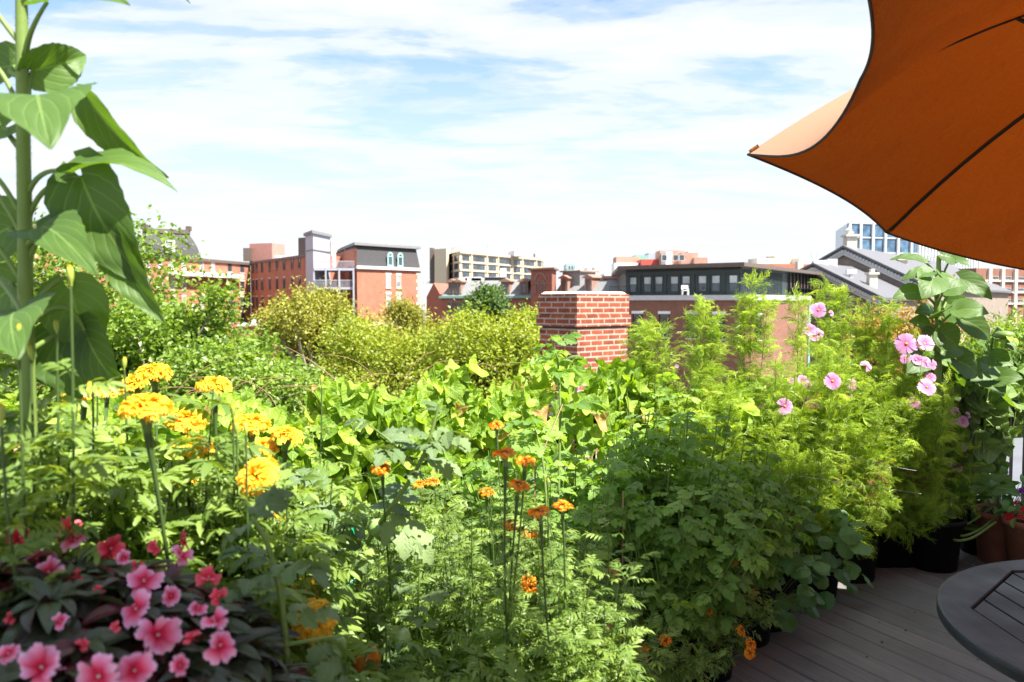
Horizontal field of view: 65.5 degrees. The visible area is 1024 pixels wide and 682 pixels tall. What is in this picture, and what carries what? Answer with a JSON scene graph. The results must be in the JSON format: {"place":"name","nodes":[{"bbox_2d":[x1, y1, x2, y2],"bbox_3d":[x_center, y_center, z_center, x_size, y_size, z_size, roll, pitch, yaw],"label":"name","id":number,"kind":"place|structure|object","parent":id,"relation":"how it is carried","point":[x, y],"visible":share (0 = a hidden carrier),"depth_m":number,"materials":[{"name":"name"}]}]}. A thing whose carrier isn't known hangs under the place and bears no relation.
{"place":"outdoors","nodes":[
{"label":"outdoors","id":0,"kind":"place"},
{"bbox_2d":[33,248,250,339],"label":"brick apartment block","id":1,"kind":"structure","parent":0,"point":[241,269],"depth_m":141.72,"materials":[{"name":"red brick"}]},
{"bbox_2d":[138,224,200,257],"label":"mansard house","id":2,"kind":"structure","parent":0,"point":[191,251],"depth_m":174.05,"materials":[{"name":"grey brick"}]},
{"bbox_2d":[237,320,393,367],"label":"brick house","id":3,"kind":"structure","parent":0,"point":[248,327],"depth_m":62.35,"materials":[{"name":"brick"}]},
{"bbox_2d":[423,279,432,323],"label":"block","id":4,"kind":"structure","parent":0,"point":[427,285],"depth_m":499.02,"materials":[{"name":"white concrete"}]},
{"bbox_2d":[426,268,530,333],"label":"victorian row house","id":5,"kind":"structure","parent":0,"point":[440,297],"depth_m":115.41,"materials":[{"name":"red brick"}]},
{"bbox_2d":[430,243,543,283],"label":"concrete office block","id":6,"kind":"structure","parent":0,"point":[490,260],"depth_m":313.15,"materials":[{"name":"beige concrete"}]},
{"bbox_2d":[0,0,1013,304],"label":"sky","id":7,"kind":"structure","parent":0,"point":[560,132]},
{"bbox_2d":[575,265,596,274],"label":"pale block","id":8,"kind":"structure","parent":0,"point":[587,267],"depth_m":418.58,"materials":[{"name":"white paint"}]},
{"bbox_2d":[611,250,707,273],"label":"distant brick towers","id":9,"kind":"structure","parent":0,"point":[662,257],"depth_m":249.11,"materials":[{"name":"white paint"}]},
{"bbox_2d":[748,252,818,268],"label":"brick block","id":10,"kind":"structure","parent":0,"point":[795,262],"depth_m":203.61,"materials":[{"name":"stone"}]},
{"bbox_2d":[699,374,892,532],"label":"plant","id":11,"kind":"object","parent":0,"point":[751,416],"visible":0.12,"depth_m":4.67,"materials":[{"name":"green plant"}]},
{"bbox_2d":[801,225,1012,383],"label":"house","id":12,"kind":"structure","parent":0,"point":[865,274],"depth_m":112.27,"materials":[{"name":"stone"}]},
{"bbox_2d":[835,222,979,268],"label":"glass office tower","id":13,"kind":"structure","parent":0,"point":[874,236],"depth_m":287.91,"materials":[{"name":"white paint"}]},
{"label":"ground","id":14,"kind":"structure","parent":0,"visible":0},
{"bbox_2d":[0,200,230,406],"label":"broadleaf tree","id":15,"kind":"object","parent":14,"relation":"on","point":[45,274],"visible":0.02,"depth_m":25.32,"materials":[{"name":"green plant"}]},
{"bbox_2d":[106,257,268,398],"bbox_3d":[-10.140,5.074,23.132,6.536,14.936,6.009,0,3,0],"label":"broadleaf tree","id":16,"kind":"object","parent":14,"relation":"on","point":[186,321],"visible":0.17,"depth_m":22.49,"materials":[{"name":"green plant"}]},
{"bbox_2d":[126,320,327,424],"bbox_3d":[-7.274,6.063,21.187,5.929,13.150,5.714,0,3,0],"label":"broadleaf tree","id":17,"kind":"object","parent":14,"relation":"on","point":[241,367],"visible":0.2,"depth_m":19.57,"materials":[{"name":"green plant"}]},
{"bbox_2d":[243,237,344,321],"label":"brick wing","id":18,"kind":"structure","parent":14,"relation":"on","point":[274,268],"depth_m":144.08,"materials":[{"name":"red brick"}]},
{"bbox_2d":[255,348,345,394],"bbox_3d":[-7.296,6.124,26.327,5.457,12.525,4.884,0,3,0],"label":"broadleaf tree","id":19,"kind":"object","parent":14,"relation":"on","point":[324,374],"visible":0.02,"depth_m":25.89,"materials":[{"name":"green plant"}]},
{"bbox_2d":[303,230,338,295],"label":"grey lift tower","id":20,"kind":"structure","parent":14,"relation":"on","point":[320,247],"depth_m":126.72,"materials":[{"name":"stone"}]},
{"bbox_2d":[244,275,413,376],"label":"ash tree","id":21,"kind":"object","parent":14,"relation":"on","point":[294,324],"visible":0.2,"depth_m":40.97,"materials":[{"name":"green plant"}]},
{"bbox_2d":[313,345,408,394],"bbox_3d":[-6.160,6.087,32.126,4.965,12.031,4.588,-1,3,-12],"label":"tree","id":22,"kind":"object","parent":14,"relation":"on","point":[330,373],"visible":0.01,"depth_m":31.94,"materials":[{"name":"green plant"}]},
{"bbox_2d":[313,233,422,335],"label":"slate mansard block","id":23,"kind":"structure","parent":14,"relation":"on","point":[372,271],"depth_m":127.19,"materials":[{"name":"red brick"}]},
{"bbox_2d":[374,289,439,354],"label":"tree","id":24,"kind":"object","parent":14,"relation":"on","point":[406,312],"visible":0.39,"depth_m":58.83,"materials":[{"name":"green plant"}]},
{"bbox_2d":[307,299,519,458],"bbox_3d":[-3.163,5.406,28.354,8.534,13.771,7.522,0,3,0],"label":"lime green tree","id":25,"kind":"object","parent":14,"relation":"on","point":[375,358],"visible":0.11,"depth_m":27.42,"materials":[{"name":"green plant"}]},
{"bbox_2d":[388,300,541,458],"bbox_3d":[-0.729,5.468,27.355,6.999,13.742,6.216,0,3,0],"label":"lime green tree","id":26,"kind":"object","parent":14,"relation":"on","point":[487,343],"visible":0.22,"depth_m":25.82,"materials":[{"name":"green plant"}]},
{"bbox_2d":[454,279,521,327],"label":"tree","id":27,"kind":"object","parent":14,"relation":"on","point":[496,299],"visible":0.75,"depth_m":84.39,"materials":[{"name":"green plant"}]},
{"bbox_2d":[501,297,539,351],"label":"tree","id":28,"kind":"object","parent":14,"relation":"on","point":[530,314],"visible":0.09,"depth_m":69.32,"materials":[{"name":"green plant"}]},
{"bbox_2d":[528,267,558,310],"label":"chimney","id":29,"kind":"object","parent":14,"relation":"on","point":[543,279],"visible":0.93,"depth_m":109.51,"materials":[{"name":"red brick"}]},
{"bbox_2d":[556,270,617,291],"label":"slate roof row house","id":30,"kind":"structure","parent":14,"relation":"on","point":[578,280],"depth_m":109.64,"materials":[{"name":"red brick"}]},
{"bbox_2d":[609,262,822,433],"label":"brick block with roof storey","id":31,"kind":"structure","parent":14,"relation":"on","point":[655,290],"depth_m":81.20,"materials":[{"name":"red brick"}]},
{"bbox_2d":[630,277,636,291],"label":"window","id":32,"kind":"structure","parent":31,"relation":"in","point":[633,280],"depth_m":85.20,"materials":[{"name":"grey glass"}]},
{"bbox_2d":[631,311,642,337],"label":"window","id":33,"kind":"structure","parent":31,"relation":"in","point":[636,314],"depth_m":83.19,"materials":[{"name":"grey glass"}]},
{"bbox_2d":[643,277,651,291],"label":"window","id":34,"kind":"structure","parent":31,"relation":"in","point":[647,280],"depth_m":84.15,"materials":[{"name":"grey glass"}]},
{"bbox_2d":[655,276,662,290],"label":"window","id":35,"kind":"structure","parent":31,"relation":"in","point":[659,279],"depth_m":83.31,"materials":[{"name":"grey glass"}]},
{"bbox_2d":[658,311,669,338],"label":"window","id":36,"kind":"structure","parent":31,"relation":"in","point":[663,315],"depth_m":81.11,"materials":[{"name":"grey glass"}]},
{"bbox_2d":[670,276,678,290],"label":"window","id":37,"kind":"structure","parent":31,"relation":"in","point":[674,280],"depth_m":82.22,"materials":[{"name":"grey glass"}]},
{"bbox_2d":[685,311,697,339],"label":"window","id":38,"kind":"structure","parent":31,"relation":"in","point":[687,329],"depth_m":79.26,"materials":[{"name":"grey glass"}]},
{"bbox_2d":[698,275,706,290],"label":"window","id":39,"kind":"structure","parent":31,"relation":"in","point":[702,280],"depth_m":80.29,"materials":[{"name":"grey glass"}]},
{"bbox_2d":[711,275,719,290],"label":"window","id":40,"kind":"structure","parent":31,"relation":"in","point":[715,281],"depth_m":79.43,"materials":[{"name":"grey glass"}]},
{"bbox_2d":[712,312,725,340],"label":"window","id":41,"kind":"structure","parent":31,"relation":"in","point":[724,313],"depth_m":77.26,"materials":[{"name":"grey glass"}]},
{"bbox_2d":[729,275,737,290],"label":"window","id":42,"kind":"structure","parent":31,"relation":"in","point":[733,279],"depth_m":78.28,"materials":[{"name":"grey glass"}]},
{"bbox_2d":[416,438,1022,500],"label":"flat roof","id":43,"kind":"structure","parent":14,"relation":"on","point":[1017,457],"depth_m":9.84,"materials":[{"name":"silver metal"}]},
{"bbox_2d":[536,291,630,459],"bbox_3d":[0.923,0.417,10.258,1.024,2.099,0.700,-2,4,-41],"label":"brick chimney","id":44,"kind":"object","parent":43,"relation":"on","point":[599,321],"visible":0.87,"depth_m":9.94,"materials":[{"name":"red brick"}]},
{"bbox_2d":[438,549,1015,681],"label":"deck","id":45,"kind":"structure","parent":43,"relation":"on","point":[829,645],"depth_m":3.84,"materials":[{"name":"grey wood"}]},
{"bbox_2d":[0,0,190,542],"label":"sunflower","id":46,"kind":"object","parent":45,"relation":"on","point":[86,222],"visible":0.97,"depth_m":1.43,"materials":[{"name":"green plant"}]},
{"bbox_2d":[0,320,195,673],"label":"marigold plant","id":47,"kind":"object","parent":45,"relation":"on","point":[42,456],"visible":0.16,"depth_m":1.33,"materials":[{"name":"green plant"}]},
{"bbox_2d":[0,265,204,631],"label":"marigold plant","id":48,"kind":"object","parent":45,"relation":"on","point":[100,453],"visible":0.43,"depth_m":1.49,"materials":[{"name":"green plant"}]},
{"bbox_2d":[0,357,361,678],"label":"marigold plant","id":49,"kind":"object","parent":45,"relation":"on","point":[145,408],"visible":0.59,"depth_m":1.59,"materials":[{"name":"green plant"}]},
{"bbox_2d":[129,375,379,664],"bbox_3d":[-0.639,0.825,1.944,0.626,1.460,0.838,0,3,0],"label":"marigold plant","id":50,"kind":"object","parent":45,"relation":"on","point":[219,383],"visible":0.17,"depth_m":1.94,"materials":[{"name":"green plant"}]},
{"bbox_2d":[161,375,429,681],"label":"marigold plant","id":51,"kind":"object","parent":45,"relation":"on","point":[263,469],"visible":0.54,"depth_m":1.68,"materials":[{"name":"green plant"}]},
{"bbox_2d":[212,484,410,681],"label":"tomato plant","id":52,"kind":"object","parent":45,"relation":"on","point":[323,654],"visible":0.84,"depth_m":1.35,"materials":[{"name":"green plant"}]},
{"bbox_2d":[289,577,440,681],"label":"marigold plant","id":53,"kind":"object","parent":45,"relation":"on","point":[323,629],"visible":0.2,"depth_m":1.57,"materials":[{"name":"green plant"}]},
{"bbox_2d":[308,477,470,677],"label":"tomato plant","id":54,"kind":"object","parent":45,"relation":"on","point":[455,537],"visible":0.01,"depth_m":2.94,"materials":[{"name":"green plant"}]},
{"bbox_2d":[295,455,519,681],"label":"french marigold","id":55,"kind":"object","parent":45,"relation":"on","point":[381,471],"visible":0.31,"depth_m":2.33,"materials":[{"name":"green plant"}]},
{"bbox_2d":[284,401,547,681],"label":"tomato plant","id":56,"kind":"object","parent":45,"relation":"on","point":[407,540],"visible":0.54,"depth_m":1.98,"materials":[{"name":"green plant"}]},
{"bbox_2d":[360,421,614,681],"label":"french marigold","id":57,"kind":"object","parent":45,"relation":"on","point":[515,524],"visible":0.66,"depth_m":2.18,"materials":[{"name":"green plant"}]},
{"bbox_2d":[449,448,580,617],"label":"tomato plant","id":58,"kind":"object","parent":45,"relation":"on","point":[479,470],"visible":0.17,"depth_m":3.78,"materials":[{"name":"green plant"}]},
{"bbox_2d":[382,583,653,681],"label":"french marigold","id":59,"kind":"object","parent":45,"relation":"on","point":[483,669],"visible":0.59,"depth_m":1.83,"materials":[{"name":"green plant"}]},
{"bbox_2d":[440,478,681,681],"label":"french marigold","id":60,"kind":"object","parent":45,"relation":"on","point":[612,652],"visible":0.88,"depth_m":1.96,"materials":[{"name":"green plant"}]},
{"bbox_2d":[491,330,653,660],"bbox_3d":[0.205,0.724,3.302,0.684,1.530,0.895,1,3,25],"label":"tomato plant","id":61,"kind":"object","parent":45,"relation":"on","point":[616,472],"visible":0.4,"depth_m":3.29,"materials":[{"name":"green plant"}]},
{"bbox_2d":[534,404,562,576],"bbox_3d":[0.149,0.754,3.240,0.007,0.976,0.238,2,3,31],"label":"bamboo stake","id":62,"kind":"object","parent":61,"relation":"in","point":[537,466],"visible":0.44,"depth_m":3.14,"materials":[{"name":"beige wood"}]},
{"bbox_2d":[604,311,685,476],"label":"cosmos plant","id":63,"kind":"object","parent":45,"relation":"on","point":[650,366],"visible":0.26,"depth_m":4.62,"materials":[{"name":"green plant"}]},
{"bbox_2d":[610,522,734,681],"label":"tomato plant","id":64,"kind":"object","parent":45,"relation":"on","point":[697,601],"visible":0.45,"depth_m":3.17,"materials":[{"name":"green plant"}]},
{"bbox_2d":[591,372,759,547],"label":"tomato plant","id":65,"kind":"object","parent":45,"relation":"on","point":[700,459],"visible":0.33,"depth_m":3.72,"materials":[{"name":"green plant"}]},
{"bbox_2d":[575,441,783,681],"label":"tomato plant","id":66,"kind":"object","parent":45,"relation":"on","point":[667,542],"visible":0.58,"depth_m":3.25,"materials":[{"name":"green plant"}]},
{"bbox_2d":[621,491,623,633],"bbox_3d":[0.450,0.926,3.249,0.008,0.632,0.007,0,3,0],"label":"bamboo stake","id":67,"kind":"object","parent":66,"relation":"in","point":[622,540],"visible":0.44,"depth_m":3.24,"materials":[{"name":"brown wood"}]},
{"bbox_2d":[606,561,755,681],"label":"french marigold","id":68,"kind":"object","parent":45,"relation":"on","point":[686,664],"visible":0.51,"depth_m":3.07,"materials":[{"name":"green plant"}]},
{"bbox_2d":[641,292,751,492],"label":"cosmos plant","id":69,"kind":"object","parent":45,"relation":"on","point":[700,351],"visible":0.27,"depth_m":4.56,"materials":[{"name":"green plant"}]},
{"bbox_2d":[607,386,821,648],"bbox_3d":[0.954,0.828,3.812,1.066,1.272,0.715,-2,3,-32],"label":"tomato plant","id":70,"kind":"object","parent":45,"relation":"on","point":[764,498],"visible":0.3,"depth_m":3.75,"materials":[{"name":"green plant"}]},
{"bbox_2d":[680,381,794,534],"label":"cosmos plant","id":71,"kind":"object","parent":45,"relation":"on","point":[736,426],"visible":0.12,"depth_m":4.41,"materials":[{"name":"green plant"}]},
{"bbox_2d":[683,267,808,479],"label":"cosmos plant","id":72,"kind":"object","parent":45,"relation":"on","point":[745,346],"visible":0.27,"depth_m":4.69,"materials":[{"name":"green plant"}]},
{"bbox_2d":[709,561,783,681],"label":"french marigold","id":73,"kind":"object","parent":45,"relation":"on","point":[754,607],"visible":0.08,"depth_m":3.43,"materials":[{"name":"green plant"}]},
{"bbox_2d":[701,454,813,555],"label":"tomato plant","id":74,"kind":"object","parent":45,"relation":"on","point":[804,538],"visible":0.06,"depth_m":4.09,"materials":[{"name":"green plant"}]},
{"bbox_2d":[500,399,1023,506],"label":"railing","id":75,"kind":"object","parent":45,"relation":"on","point":[1010,459],"visible":0.02,"depth_m":5.61,"materials":[{"name":"black metal"}]},
{"bbox_2d":[434,350,726,575],"bbox_3d":[0.256,0.704,4.529,2.316,1.323,0.636,-1,3,-17],"label":"morning glory vine","id":76,"kind":"object","parent":75,"relation":"attached to","point":[515,393],"visible":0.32,"depth_m":4.38,"materials":[{"name":"green plant"}]},
{"bbox_2d":[872,346,1023,512],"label":"morning glory vine","id":77,"kind":"object","parent":75,"relation":"attached to","point":[998,436],"visible":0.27,"depth_m":5.17,"materials":[{"name":"green plant"}]},
{"bbox_2d":[994,345,1023,427],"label":"morning glory vine","id":78,"kind":"object","parent":75,"relation":"attached to","point":[1018,360],"visible":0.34,"depth_m":5.42,"materials":[{"name":"green plant"}]},
{"bbox_2d":[742,420,850,554],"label":"cosmos plant","id":79,"kind":"object","parent":45,"relation":"on","point":[797,469],"visible":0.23,"depth_m":4.34,"materials":[{"name":"green plant"}]},
{"bbox_2d":[757,542,835,631],"bbox_3d":[1.306,1.230,3.999,0.606,0.450,0.601,0,3,0],"label":"potted nasturtium","id":80,"kind":"object","parent":45,"relation":"on","point":[804,570],"visible":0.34,"depth_m":3.89,"materials":[{"name":"green plant"}]},
{"bbox_2d":[721,281,877,546],"bbox_3d":[1.736,0.529,4.754,0.701,1.776,0.893,-1,3,-21],"label":"cosmos plant","id":81,"kind":"object","parent":45,"relation":"on","point":[802,382],"visible":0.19,"depth_m":4.61,"materials":[{"name":"green plant"}]},
{"bbox_2d":[789,500,872,598],"bbox_3d":[1.681,1.164,4.362,0.557,0.546,0.558,0,3,0],"label":"potted nasturtium","id":82,"kind":"object","parent":45,"relation":"on","point":[846,544],"visible":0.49,"depth_m":4.23,"materials":[{"name":"green plant"}]},
{"bbox_2d":[799,274,872,427],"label":"cosmos plant","id":83,"kind":"object","parent":45,"relation":"on","point":[819,309],"visible":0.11,"depth_m":5.11,"materials":[{"name":"green plant"}]},
{"bbox_2d":[793,338,911,558],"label":"cosmos plant","id":84,"kind":"object","parent":45,"relation":"on","point":[832,381],"visible":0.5,"depth_m":4.62,"materials":[{"name":"green plant"}]},
{"bbox_2d":[831,512,884,583],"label":"potted herb","id":85,"kind":"object","parent":45,"relation":"on","point":[867,566],"visible":0.15,"depth_m":4.66,"materials":[{"name":"black plastic"}]},
{"bbox_2d":[810,294,947,522],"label":"cosmos plant","id":86,"kind":"object","parent":45,"relation":"on","point":[875,342],"visible":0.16,"depth_m":5.12,"materials":[{"name":"green plant"}]},
{"bbox_2d":[828,420,932,552],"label":"cosmos plant","id":87,"kind":"object","parent":45,"relation":"on","point":[892,518],"visible":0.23,"depth_m":4.69,"materials":[{"name":"green plant"}]},
{"bbox_2d":[747,0,1023,269],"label":"patio umbrella","id":88,"kind":"object","parent":45,"relation":"on","point":[915,135],"visible":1,"depth_m":3.20,"materials":[{"name":"orange fabric"}]},
{"bbox_2d":[876,518,898,567],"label":"potted herb","id":89,"kind":"object","parent":45,"relation":"on","point":[886,553],"visible":0.05,"depth_m":4.93,"materials":[{"name":"black plastic"}]},
{"bbox_2d":[857,333,963,567],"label":"cosmos plant","id":90,"kind":"object","parent":45,"relation":"on","point":[906,343],"visible":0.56,"depth_m":4.77,"materials":[{"name":"green plant"}]},
{"bbox_2d":[890,250,991,573],"bbox_3d":[2.627,0.409,4.894,0.711,2.002,0.425,0,3,0],"label":"sunflower","id":91,"kind":"object","parent":45,"relation":"on","point":[954,308],"visible":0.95,"depth_m":4.84,"materials":[{"name":"green plant"}]},
{"bbox_2d":[914,407,986,522],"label":"cosmos plant","id":92,"kind":"object","parent":45,"relation":"on","point":[962,421],"visible":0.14,"depth_m":5.04,"materials":[{"name":"green plant"}]},
{"bbox_2d":[913,441,1015,541],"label":"squash plant","id":93,"kind":"object","parent":45,"relation":"on","point":[987,491],"visible":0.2,"depth_m":4.99,"materials":[{"name":"green plant"}]},
{"bbox_2d":[936,559,1023,681],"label":"round table","id":94,"kind":"object","parent":45,"relation":"on","point":[980,610],"visible":1,"depth_m":2.36,"materials":[{"name":"grey wood"}]},
{"bbox_2d":[958,326,1022,554],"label":"sunflower","id":95,"kind":"object","parent":45,"relation":"on","point":[998,376],"visible":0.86,"depth_m":5.11,"materials":[{"name":"green plant"}]},
{"bbox_2d":[964,465,1023,563],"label":"potted impatiens","id":96,"kind":"object","parent":45,"relation":"on","point":[990,544],"visible":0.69,"depth_m":4.98,"materials":[{"name":"ceramic"}]},
{"bbox_2d":[993,481,1023,560],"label":"potted impatiens","id":97,"kind":"object","parent":45,"relation":"on","point":[1014,536],"visible":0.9,"depth_m":4.77,"materials":[{"name":"ceramic"}]},
{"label":"railing","id":98,"kind":"object","parent":45,"relation":"on","visible":0},
{"bbox_2d":[0,354,236,525],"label":"morning glory vine","id":99,"kind":"object","parent":98,"relation":"attached to","point":[113,418],"visible":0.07,"depth_m":3.40,"materials":[{"name":"green plant"}]},
{"bbox_2d":[143,377,370,531],"bbox_3d":[-1.132,0.781,3.909,1.295,1.211,0.647,-2,3,-29],"label":"morning glory vine","id":100,"kind":"object","parent":98,"relation":"attached to","point":[245,402],"visible":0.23,"depth_m":3.76,"materials":[{"name":"green plant"}]},
{"bbox_2d":[304,351,488,602],"bbox_3d":[-0.765,0.728,4.080,1.356,1.314,0.666,-2,3,-29],"label":"morning glory vine","id":101,"kind":"object","parent":98,"relation":"attached to","point":[380,409],"visible":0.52,"depth_m":4.00,"materials":[{"name":"green plant"}]},
{"bbox_2d":[286,347,340,420],"bbox_3d":[-0.922,0.222,3.966,0.433,0.383,0.108,0,3,0],"label":"red tendril","id":102,"kind":"object","parent":101,"relation":"attached to","point":[310,386],"visible":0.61,"depth_m":4.01},
{"bbox_3d":[-0.720,1.282,1.204,0.540,0.620,0.540,0,3,0],"label":"plant stand","id":103,"kind":"object","parent":45,"relation":"on","visible":0},
{"bbox_2d":[0,516,317,681],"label":"pink impatiens","id":104,"kind":"object","parent":103,"relation":"on","point":[143,621],"visible":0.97,"depth_m":1.12,"materials":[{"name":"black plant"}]},
{"bbox_2d":[809,274,992,392],"bbox_3d":[9.249,5.580,19.450,3.902,14.277,4.338,0,3,0],"label":"autumn tree","id":105,"kind":"object","parent":14,"relation":"on","point":[904,327],"visible":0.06,"depth_m":18.57,"materials":[{"name":"green plant"}]},
{"bbox_2d":[932,298,1023,437],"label":"dark green tree","id":106,"kind":"object","parent":14,"relation":"on","point":[978,350],"visible":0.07,"depth_m":14.66,"materials":[{"name":"green plant"}]},
{"bbox_2d":[959,268,1023,329],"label":"brown brick office","id":107,"kind":"structure","parent":14,"relation":"on","point":[1011,279],"depth_m":163.99,"materials":[{"name":"brick"}]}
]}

